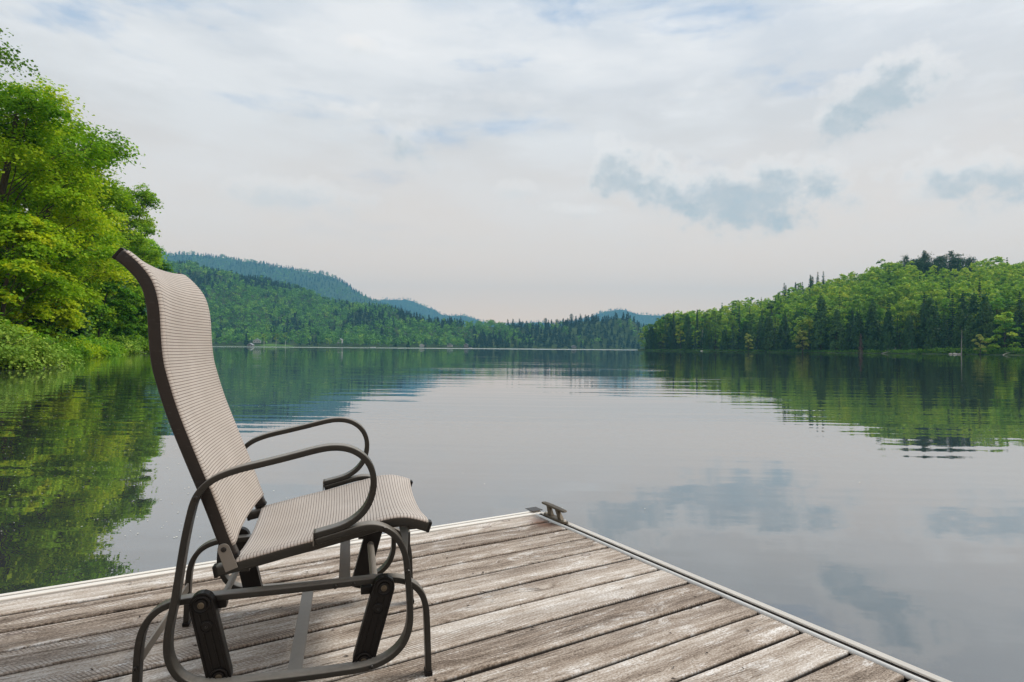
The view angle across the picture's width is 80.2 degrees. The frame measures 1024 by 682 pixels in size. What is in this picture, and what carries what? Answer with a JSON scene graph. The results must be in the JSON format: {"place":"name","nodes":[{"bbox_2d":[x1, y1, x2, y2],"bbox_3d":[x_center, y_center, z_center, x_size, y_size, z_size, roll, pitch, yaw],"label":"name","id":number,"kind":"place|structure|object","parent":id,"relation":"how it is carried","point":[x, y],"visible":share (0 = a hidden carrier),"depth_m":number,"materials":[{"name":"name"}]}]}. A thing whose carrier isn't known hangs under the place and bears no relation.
{"place":"outdoors","nodes":[
{"label":"outdoors","id":0,"kind":"place"},
{"bbox_2d":[0,351,141,367],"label":"bank","id":1,"kind":"structure","parent":0,"point":[6,366],"depth_m":28.16,"materials":[{"name":"green plant"}]},
{"bbox_2d":[0,28,46,176],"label":"maple tree","id":2,"kind":"object","parent":1,"relation":"on","point":[6,60],"visible":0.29,"depth_m":41.11,"materials":[{"name":"green plant"}]},
{"bbox_2d":[0,203,55,334],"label":"tree","id":3,"kind":"object","parent":1,"relation":"on","point":[40,320],"visible":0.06,"depth_m":41.99,"materials":[{"name":"green plant"}]},
{"bbox_2d":[0,319,66,369],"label":"shore bush","id":4,"kind":"object","parent":1,"relation":"on","point":[14,353],"visible":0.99,"depth_m":27.27,"materials":[{"name":"green plant"}]},
{"bbox_2d":[0,213,72,338],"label":"young maple","id":5,"kind":"object","parent":1,"relation":"on","point":[24,266],"visible":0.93,"depth_m":33.45,"materials":[{"name":"green plant"}]},
{"bbox_2d":[2,329,84,366],"bbox_3d":[-24.739,0.972,30.571,5.954,3.127,5.390,0,-1,0],"label":"shore bush","id":6,"kind":"object","parent":1,"relation":"on","point":[67,356],"visible":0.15,"depth_m":31.10,"materials":[{"name":"green plant"}]},
{"bbox_2d":[0,139,91,321],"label":"broadleaf tree","id":7,"kind":"object","parent":1,"relation":"on","point":[42,217],"visible":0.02,"depth_m":57.75,"materials":[{"name":"green plant"}]},
{"bbox_2d":[33,329,76,362],"bbox_3d":[-27.493,0.582,34.578,4.922,2.520,5.340,0,-1,0],"label":"shore bush","id":8,"kind":"object","parent":1,"relation":"on","point":[37,334],"visible":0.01,"depth_m":34.89,"materials":[{"name":"green plant"}]},
{"bbox_2d":[27,254,88,341],"bbox_3d":[-33.517,-2.951,43.042,5.875,6.854,6.522,0,-1,23],"label":"young maple","id":9,"kind":"object","parent":1,"relation":"on","point":[66,317],"visible":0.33,"depth_m":43.22,"materials":[{"name":"green plant"}]},
{"bbox_2d":[39,335,82,360],"bbox_3d":[-29.764,1.057,38.557,4.994,2.864,4.923,0,-1,0],"label":"shore bush","id":10,"kind":"object","parent":1,"relation":"on","point":[77,356],"visible":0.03,"depth_m":39.09,"materials":[{"name":"green plant"}]},
{"bbox_2d":[47,281,93,338],"bbox_3d":[-46.445,-4.655,61.875,6.135,12.194,6.474,0,-1,0],"label":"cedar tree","id":11,"kind":"object","parent":1,"relation":"on","point":[80,330],"visible":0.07,"depth_m":62.87,"materials":[{"name":"green plant"}]},
{"bbox_2d":[50,335,93,359],"bbox_3d":[-32.671,0.868,43.017,5.518,2.588,5.767,0,-1,0],"label":"shore bush","id":12,"kind":"object","parent":1,"relation":"on","point":[84,352],"visible":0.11,"depth_m":43.90,"materials":[{"name":"green plant"}]},
{"bbox_2d":[0,68,145,332],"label":"maple tree","id":13,"kind":"object","parent":1,"relation":"on","point":[51,182],"visible":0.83,"depth_m":36.79,"materials":[{"name":"green plant"}]},
{"bbox_2d":[0,115,145,332],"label":"maple tree","id":14,"kind":"object","parent":1,"relation":"on","point":[104,271],"visible":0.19,"depth_m":48.22,"materials":[{"name":"green plant"}]},
{"bbox_2d":[0,271,147,341],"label":"undergrowth","id":15,"kind":"object","parent":1,"relation":"on","point":[49,330],"visible":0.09,"depth_m":59.81,"materials":[{"name":"green plant"}]},
{"bbox_2d":[25,201,130,306],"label":"broadleaf tree","id":16,"kind":"object","parent":1,"relation":"on","point":[101,274],"depth_m":69.80,"materials":[{"name":"green plant"}]},
{"bbox_2d":[58,334,102,357],"bbox_3d":[-36.105,0.995,48.038,6.374,3.318,6.599,0,-1,0],"label":"shore bush","id":17,"kind":"object","parent":1,"relation":"on","point":[87,348],"visible":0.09,"depth_m":48.49,"materials":[{"name":"green plant"}]},
{"bbox_2d":[44,188,122,307],"bbox_3d":[-43.981,-7.997,61.366,8.014,16.633,7.982,0,-1,38],"label":"birch tree","id":18,"kind":"object","parent":1,"relation":"on","point":[114,217],"visible":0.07,"depth_m":61.85,"materials":[{"name":"green plant"}]},
{"bbox_2d":[62,336,110,356],"bbox_3d":[-38.902,1.247,53.660,6.690,3.287,6.424,0,-1,0],"label":"shore bush","id":19,"kind":"object","parent":1,"relation":"on","point":[100,349],"visible":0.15,"depth_m":54.20,"materials":[{"name":"green plant"}]},
{"bbox_2d":[66,333,122,355],"bbox_3d":[-42.247,1.018,59.950,7.201,3.591,6.389,1,-1,-19],"label":"shore bush","id":20,"kind":"object","parent":1,"relation":"on","point":[113,351],"visible":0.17,"depth_m":60.16,"materials":[{"name":"green plant"}]},
{"bbox_2d":[76,282,140,345],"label":"young maple","id":21,"kind":"object","parent":1,"relation":"on","point":[127,308],"visible":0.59,"depth_m":72.97,"materials":[{"name":"green plant"}]},
{"bbox_2d":[93,335,129,354],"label":"shore bush","id":22,"kind":"object","parent":1,"relation":"on","point":[119,347],"visible":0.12,"depth_m":67.13,"materials":[{"name":"green plant"}]},
{"bbox_2d":[87,232,143,336],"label":"broadleaf tree","id":23,"kind":"object","parent":1,"relation":"on","point":[133,301],"visible":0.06,"depth_m":82.62,"materials":[{"name":"green plant"}]},
{"bbox_2d":[103,332,146,353],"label":"shore bush","id":24,"kind":"object","parent":1,"relation":"on","point":[133,348],"visible":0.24,"depth_m":75.51,"materials":[{"name":"green plant"}]},
{"bbox_2d":[107,333,149,352],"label":"shore bush","id":25,"kind":"object","parent":1,"relation":"on","point":[145,345],"visible":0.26,"depth_m":83.65,"materials":[{"name":"green plant"}]},
{"bbox_2d":[110,286,147,338],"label":"young maple","id":26,"kind":"object","parent":1,"relation":"on","point":[140,308],"visible":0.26,"depth_m":90.40,"materials":[{"name":"green plant"}]},
{"bbox_2d":[100,182,166,327],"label":"broadleaf tree","id":27,"kind":"object","parent":1,"relation":"on","point":[144,228],"visible":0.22,"depth_m":92.64,"materials":[{"name":"green plant"}]},
{"bbox_2d":[92,235,175,332],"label":"broadleaf tree","id":28,"kind":"object","parent":1,"relation":"on","point":[152,243],"visible":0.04,"depth_m":112.71,"materials":[{"name":"green plant"}]},
{"bbox_2d":[254,344,293,346],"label":"lawn","id":29,"kind":"structure","parent":0,"point":[272,345],"depth_m":787.79,"materials":[{"name":"green plant"}]},
{"bbox_2d":[163,254,425,319],"bbox_3d":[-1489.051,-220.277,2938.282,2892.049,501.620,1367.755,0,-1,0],"label":"back hill","id":30,"kind":"structure","parent":0,"point":[341,294],"depth_m":3103.53,"materials":[{"name":"teal plant"}]},
{"bbox_2d":[160,250,440,322],"bbox_3d":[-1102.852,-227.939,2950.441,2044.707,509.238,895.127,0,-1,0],"label":"back hill forest","id":31,"kind":"object","parent":30,"relation":"on","point":[279,270],"visible":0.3,"depth_m":3152.22,"materials":[{"name":"green plant"}]},
{"bbox_2d":[121,269,644,348],"bbox_3d":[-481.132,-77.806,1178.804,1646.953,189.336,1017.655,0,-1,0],"label":"shore land","id":32,"kind":"structure","parent":0,"point":[596,345],"depth_m":1046.42,"materials":[{"name":"green plant"}]},
{"bbox_2d":[117,259,647,348],"bbox_3d":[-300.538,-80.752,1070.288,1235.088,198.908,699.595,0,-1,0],"label":"shore forest","id":33,"kind":"object","parent":32,"relation":"on","point":[326,333],"visible":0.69,"depth_m":1038.00,"materials":[{"name":"green plant"}]},
{"bbox_2d":[0,346,1023,681],"bbox_3d":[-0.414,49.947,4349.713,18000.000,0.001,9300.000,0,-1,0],"label":"lake water","id":34,"kind":"structure","parent":0,"point":[872,500],"depth_m":5.92,"materials":[{"name":"grey liquid"}]},
{"bbox_2d":[0,501,951,681],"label":"dock","id":35,"kind":"object","parent":34,"relation":"in","point":[589,618],"visible":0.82,"depth_m":1.85,"materials":[{"name":"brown wood"}]},
{"bbox_2d":[112,247,432,681],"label":"glider chair","id":36,"kind":"object","parent":35,"relation":"on","point":[370,508],"visible":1,"depth_m":1.49,"materials":[{"name":"beige fabric"}]},
{"bbox_2d":[0,0,1023,324],"label":"sky","id":37,"kind":"structure","parent":0,"point":[497,160],"materials":[{"name":"white"}]},
{"bbox_2d":[377,299,679,327],"bbox_3d":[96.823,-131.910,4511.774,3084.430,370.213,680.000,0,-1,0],"label":"distant hills","id":38,"kind":"structure","parent":0,"point":[648,320],"depth_m":4613.30,"materials":[{"name":"teal plant"}]},
{"bbox_2d":[378,298,664,326],"bbox_3d":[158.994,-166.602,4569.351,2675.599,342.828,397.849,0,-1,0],"label":"distant hills forest","id":39,"kind":"object","parent":38,"relation":"on","point":[610,310],"visible":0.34,"depth_m":4640.46,"materials":[{"name":"green plant"}]},
{"bbox_2d":[638,297,1023,354],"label":"shore land","id":40,"kind":"structure","parent":0,"point":[699,348],"depth_m":313.97,"materials":[{"name":"green plant"}]},
{"bbox_2d":[646,326,654,348],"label":"cedar tree","id":41,"kind":"object","parent":40,"relation":"on","point":[651,335],"visible":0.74,"depth_m":432.03,"materials":[{"name":"green plant"}]},
{"bbox_2d":[654,320,667,346],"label":"broadleaf tree","id":42,"kind":"object","parent":40,"relation":"on","point":[660,325],"visible":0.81,"depth_m":433.13,"materials":[{"name":"green plant"}]},
{"bbox_2d":[664,320,676,348],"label":"cedar tree","id":43,"kind":"object","parent":40,"relation":"on","point":[669,333],"visible":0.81,"depth_m":417.92,"materials":[{"name":"green plant"}]},
{"bbox_2d":[675,323,685,348],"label":"broadleaf tree","id":44,"kind":"object","parent":40,"relation":"on","point":[678,337],"visible":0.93,"depth_m":409.36,"materials":[{"name":"green plant"}]},
{"bbox_2d":[681,313,693,348],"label":"cedar tree","id":45,"kind":"object","parent":40,"relation":"on","point":[686,323],"visible":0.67,"depth_m":407.96,"materials":[{"name":"green plant"}]},
{"bbox_2d":[684,330,691,349],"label":"cedar tree","id":46,"kind":"object","parent":40,"relation":"on","point":[687,339],"visible":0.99,"depth_m":394.95,"materials":[{"name":"green plant"}]},
{"bbox_2d":[700,328,706,347],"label":"cedar tree","id":47,"kind":"object","parent":40,"relation":"on","point":[704,334],"visible":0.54,"depth_m":389.83,"materials":[{"name":"green plant"}]},
{"bbox_2d":[702,318,716,347],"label":"broadleaf tree","id":48,"kind":"object","parent":40,"relation":"on","point":[706,324],"visible":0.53,"depth_m":395.48,"materials":[{"name":"green plant"}]},
{"bbox_2d":[708,323,721,348],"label":"broadleaf tree","id":49,"kind":"object","parent":40,"relation":"on","point":[716,326],"visible":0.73,"depth_m":385.07,"materials":[{"name":"green plant"}]},
{"bbox_2d":[709,311,722,337],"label":"broadleaf tree","id":50,"kind":"object","parent":40,"relation":"on","point":[719,320],"visible":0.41,"depth_m":409.79,"materials":[{"name":"green plant"}]},
{"bbox_2d":[719,330,728,350],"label":"cedar tree","id":51,"kind":"object","parent":40,"relation":"on","point":[725,347],"visible":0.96,"depth_m":365.83,"materials":[{"name":"green plant"}]},
{"bbox_2d":[718,325,731,346],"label":"broadleaf tree","id":52,"kind":"object","parent":40,"relation":"on","point":[725,328],"visible":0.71,"depth_m":368.90,"materials":[{"name":"green plant"}]},
{"bbox_2d":[726,320,739,344],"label":"broadleaf tree","id":53,"kind":"object","parent":40,"relation":"on","point":[736,328],"visible":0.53,"depth_m":369.85,"materials":[{"name":"green plant"}]},
{"bbox_2d":[738,321,748,348],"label":"cedar tree","id":54,"kind":"object","parent":40,"relation":"on","point":[744,328],"visible":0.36,"depth_m":356.15,"materials":[{"name":"green plant"}]},
{"bbox_2d":[744,322,755,349],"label":"cedar tree","id":55,"kind":"object","parent":40,"relation":"on","point":[750,328],"visible":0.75,"depth_m":345.56,"materials":[{"name":"green plant"}]},
{"bbox_2d":[742,313,758,341],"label":"broadleaf tree","id":56,"kind":"object","parent":40,"relation":"on","point":[751,316],"visible":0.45,"depth_m":367.68,"materials":[{"name":"green plant"}]},
{"bbox_2d":[762,316,775,350],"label":"cedar tree","id":57,"kind":"object","parent":40,"relation":"on","point":[769,331],"visible":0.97,"depth_m":329.98,"materials":[{"name":"green plant"}]},
{"bbox_2d":[760,300,780,324],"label":"broadleaf tree","id":58,"kind":"object","parent":40,"relation":"on","point":[770,306],"visible":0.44,"depth_m":375.11,"materials":[{"name":"green plant"}]},
{"bbox_2d":[775,325,787,350],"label":"cedar tree","id":59,"kind":"object","parent":40,"relation":"on","point":[779,346],"visible":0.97,"depth_m":324.71,"materials":[{"name":"green plant"}]},
{"bbox_2d":[780,314,790,347],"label":"cedar tree","id":60,"kind":"object","parent":40,"relation":"on","point":[783,324],"visible":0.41,"depth_m":338.30,"materials":[{"name":"green plant"}]},
{"bbox_2d":[788,310,801,349],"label":"cedar tree","id":61,"kind":"object","parent":40,"relation":"on","point":[790,343],"visible":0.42,"depth_m":323.96,"materials":[{"name":"green plant"}]},
{"bbox_2d":[792,331,808,352],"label":"yellow sapling","id":62,"kind":"object","parent":40,"relation":"on","point":[800,335],"visible":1,"depth_m":297.96,"materials":[{"name":"green plant"}]},
{"bbox_2d":[791,316,813,344],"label":"broadleaf tree","id":63,"kind":"object","parent":40,"relation":"on","point":[800,321],"visible":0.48,"depth_m":312.97,"materials":[{"name":"green plant"}]},
{"bbox_2d":[794,318,824,349],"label":"broadleaf tree","id":64,"kind":"object","parent":40,"relation":"on","point":[807,322],"visible":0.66,"depth_m":307.80,"materials":[{"name":"green plant"}]},
{"bbox_2d":[809,294,831,349],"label":"cedar tree","id":65,"kind":"object","parent":40,"relation":"on","point":[820,321],"visible":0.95,"depth_m":300.96,"materials":[{"name":"green plant"}]},
{"bbox_2d":[640,256,1023,345],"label":"hillside forest","id":66,"kind":"object","parent":40,"relation":"on","point":[874,284],"visible":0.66,"depth_m":356.81,"materials":[{"name":"green plant"}]},
{"bbox_2d":[825,308,843,348],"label":"broadleaf tree","id":67,"kind":"object","parent":40,"relation":"on","point":[831,315],"visible":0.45,"depth_m":296.92,"materials":[{"name":"green plant"}]},
{"bbox_2d":[646,347,1023,354],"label":"shore shrubbery","id":68,"kind":"object","parent":40,"relation":"on","point":[1016,350],"visible":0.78,"depth_m":245.23,"materials":[{"name":"green plant"}]},
{"bbox_2d":[828,309,844,350],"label":"cedar tree","id":69,"kind":"object","parent":40,"relation":"on","point":[838,329],"visible":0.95,"depth_m":289.96,"materials":[{"name":"green plant"}]},
{"bbox_2d":[842,323,852,349],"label":"cedar tree","id":70,"kind":"object","parent":40,"relation":"on","point":[847,339],"visible":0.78,"depth_m":281.07,"materials":[{"name":"green plant"}]},
{"bbox_2d":[846,299,865,317],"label":"broadleaf tree","id":71,"kind":"object","parent":40,"relation":"on","point":[859,302],"visible":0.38,"depth_m":302.48,"materials":[{"name":"green plant"}]},
{"bbox_2d":[849,310,864,350],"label":"cedar tree","id":72,"kind":"object","parent":40,"relation":"on","point":[856,330],"visible":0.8,"depth_m":276.01,"materials":[{"name":"green plant"}]},
{"bbox_2d":[861,314,878,350],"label":"cedar tree","id":73,"kind":"object","parent":40,"relation":"on","point":[871,336],"visible":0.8,"depth_m":270.99,"materials":[{"name":"green plant"}]},
{"bbox_2d":[862,301,882,349],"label":"cedar tree","id":74,"kind":"object","parent":40,"relation":"on","point":[872,311],"visible":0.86,"depth_m":270.31,"materials":[{"name":"green plant"}]},
{"bbox_2d":[878,309,898,349],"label":"cedar tree","id":75,"kind":"object","parent":40,"relation":"on","point":[887,332],"visible":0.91,"depth_m":261.55,"materials":[{"name":"green plant"}]},
{"bbox_2d":[879,306,902,339],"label":"broadleaf tree","id":76,"kind":"object","parent":40,"relation":"on","point":[892,309],"visible":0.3,"depth_m":283.34,"materials":[{"name":"green plant"}]},
{"bbox_2d":[894,299,911,334],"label":"broadleaf tree","id":77,"kind":"object","parent":40,"relation":"on","point":[901,305],"visible":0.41,"depth_m":284.38,"materials":[{"name":"green plant"}]},
{"bbox_2d":[896,302,920,339],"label":"broadleaf tree","id":78,"kind":"object","parent":40,"relation":"on","point":[910,311],"visible":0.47,"depth_m":264.18,"materials":[{"name":"green plant"}]},
{"bbox_2d":[901,315,917,349],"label":"cedar tree","id":79,"kind":"object","parent":40,"relation":"on","point":[908,321],"visible":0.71,"depth_m":258.82,"materials":[{"name":"green plant"}]},
{"bbox_2d":[906,316,918,349],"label":"spruce tree","id":80,"kind":"object","parent":40,"relation":"on","point":[911,342],"visible":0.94,"depth_m":252.52,"materials":[{"name":"green plant"}]},
{"bbox_2d":[914,258,926,280],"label":"pine tree","id":81,"kind":"object","parent":40,"relation":"on","point":[918,264],"visible":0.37,"depth_m":384.56,"materials":[{"name":"green plant"}]},
{"bbox_2d":[915,298,928,346],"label":"cedar tree","id":82,"kind":"object","parent":40,"relation":"on","point":[918,327],"visible":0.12,"depth_m":264.08,"materials":[{"name":"green plant"}]},
{"bbox_2d":[917,250,929,271],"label":"pine tree","id":83,"kind":"object","parent":40,"relation":"on","point":[924,257],"visible":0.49,"depth_m":394.10,"materials":[{"name":"green plant"}]},
{"bbox_2d":[917,296,941,348],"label":"cedar tree","id":84,"kind":"object","parent":40,"relation":"on","point":[930,312],"visible":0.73,"depth_m":252.33,"materials":[{"name":"green plant"}]},
{"bbox_2d":[931,256,945,279],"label":"pine tree","id":85,"kind":"object","parent":40,"relation":"on","point":[937,259],"visible":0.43,"depth_m":380.94,"materials":[{"name":"green plant"}]},
{"bbox_2d":[937,310,950,348],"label":"spruce tree","id":86,"kind":"object","parent":40,"relation":"on","point":[944,331],"visible":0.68,"depth_m":249.03,"materials":[{"name":"green plant"}]},
{"bbox_2d":[939,316,951,348],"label":"spruce tree","id":87,"kind":"object","parent":40,"relation":"on","point":[945,336],"visible":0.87,"depth_m":245.88,"materials":[{"name":"green plant"}]},
{"bbox_2d":[937,298,957,338],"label":"broadleaf tree","id":88,"kind":"object","parent":40,"relation":"on","point":[944,305],"visible":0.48,"depth_m":265.39,"materials":[{"name":"green plant"}]},
{"bbox_2d":[944,295,955,346],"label":"spruce tree","id":89,"kind":"object","parent":40,"relation":"on","point":[953,317],"visible":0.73,"depth_m":257.49,"materials":[{"name":"green plant"}]},
{"bbox_2d":[942,250,958,278],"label":"pine tree","id":90,"kind":"object","parent":40,"relation":"on","point":[950,254],"visible":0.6,"depth_m":381.71,"materials":[{"name":"green plant"}]},
{"bbox_2d":[950,308,967,348],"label":"cedar tree","id":91,"kind":"object","parent":40,"relation":"on","point":[960,321],"visible":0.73,"depth_m":240.08,"materials":[{"name":"green plant"}]},
{"bbox_2d":[962,313,979,352],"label":"cedar tree","id":92,"kind":"object","parent":40,"relation":"on","point":[970,331],"visible":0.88,"depth_m":233.59,"materials":[{"name":"green plant"}]},
{"bbox_2d":[967,292,980,327],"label":"cedar tree","id":93,"kind":"object","parent":40,"relation":"on","point":[973,304],"visible":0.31,"depth_m":248.92,"materials":[{"name":"green plant"}]},
{"bbox_2d":[971,334,986,353],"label":"yellow sapling","id":94,"kind":"object","parent":40,"relation":"on","point":[980,336],"visible":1,"depth_m":221.76,"materials":[{"name":"green plant"}]},
{"bbox_2d":[975,300,998,347],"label":"cedar tree","id":95,"kind":"object","parent":40,"relation":"on","point":[985,326],"visible":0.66,"depth_m":231.88,"materials":[{"name":"green plant"}]},
{"bbox_2d":[974,292,999,345],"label":"cedar tree","id":96,"kind":"object","parent":40,"relation":"on","point":[984,297],"visible":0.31,"depth_m":236.22,"materials":[{"name":"green plant"}]},
{"bbox_2d":[990,319,1003,348],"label":"cedar tree","id":97,"kind":"object","parent":40,"relation":"on","point":[1001,344],"visible":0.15,"depth_m":231.30,"materials":[{"name":"green plant"}]},
{"bbox_2d":[982,298,1013,343],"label":"broadleaf tree","id":98,"kind":"object","parent":40,"relation":"on","point":[998,302],"visible":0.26,"depth_m":236.28,"materials":[{"name":"green plant"}]},
{"bbox_2d":[984,311,1021,350],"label":"broadleaf tree","id":99,"kind":"object","parent":40,"relation":"on","point":[1009,323],"visible":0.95,"depth_m":223.95,"materials":[{"name":"green plant"}]},
{"bbox_2d":[994,293,1017,336],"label":"broadleaf tree","id":100,"kind":"object","parent":40,"relation":"on","point":[1007,296],"visible":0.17,"depth_m":249.87,"materials":[{"name":"green plant"}]},
{"bbox_2d":[1005,297,1023,346],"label":"broadleaf tree","id":101,"kind":"object","parent":40,"relation":"on","point":[1013,309],"visible":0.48,"depth_m":234.57,"materials":[{"name":"green plant"}]},
{"bbox_2d":[1007,312,1022,347],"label":"spruce tree","id":102,"kind":"object","parent":40,"relation":"on","point":[1015,320],"visible":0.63,"depth_m":225.34,"materials":[{"name":"green plant"}]},
{"bbox_2d":[1012,292,1023,348],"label":"spruce tree","id":103,"kind":"object","parent":40,"relation":"on","point":[1019,315],"visible":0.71,"depth_m":231.69,"materials":[{"name":"green plant"}]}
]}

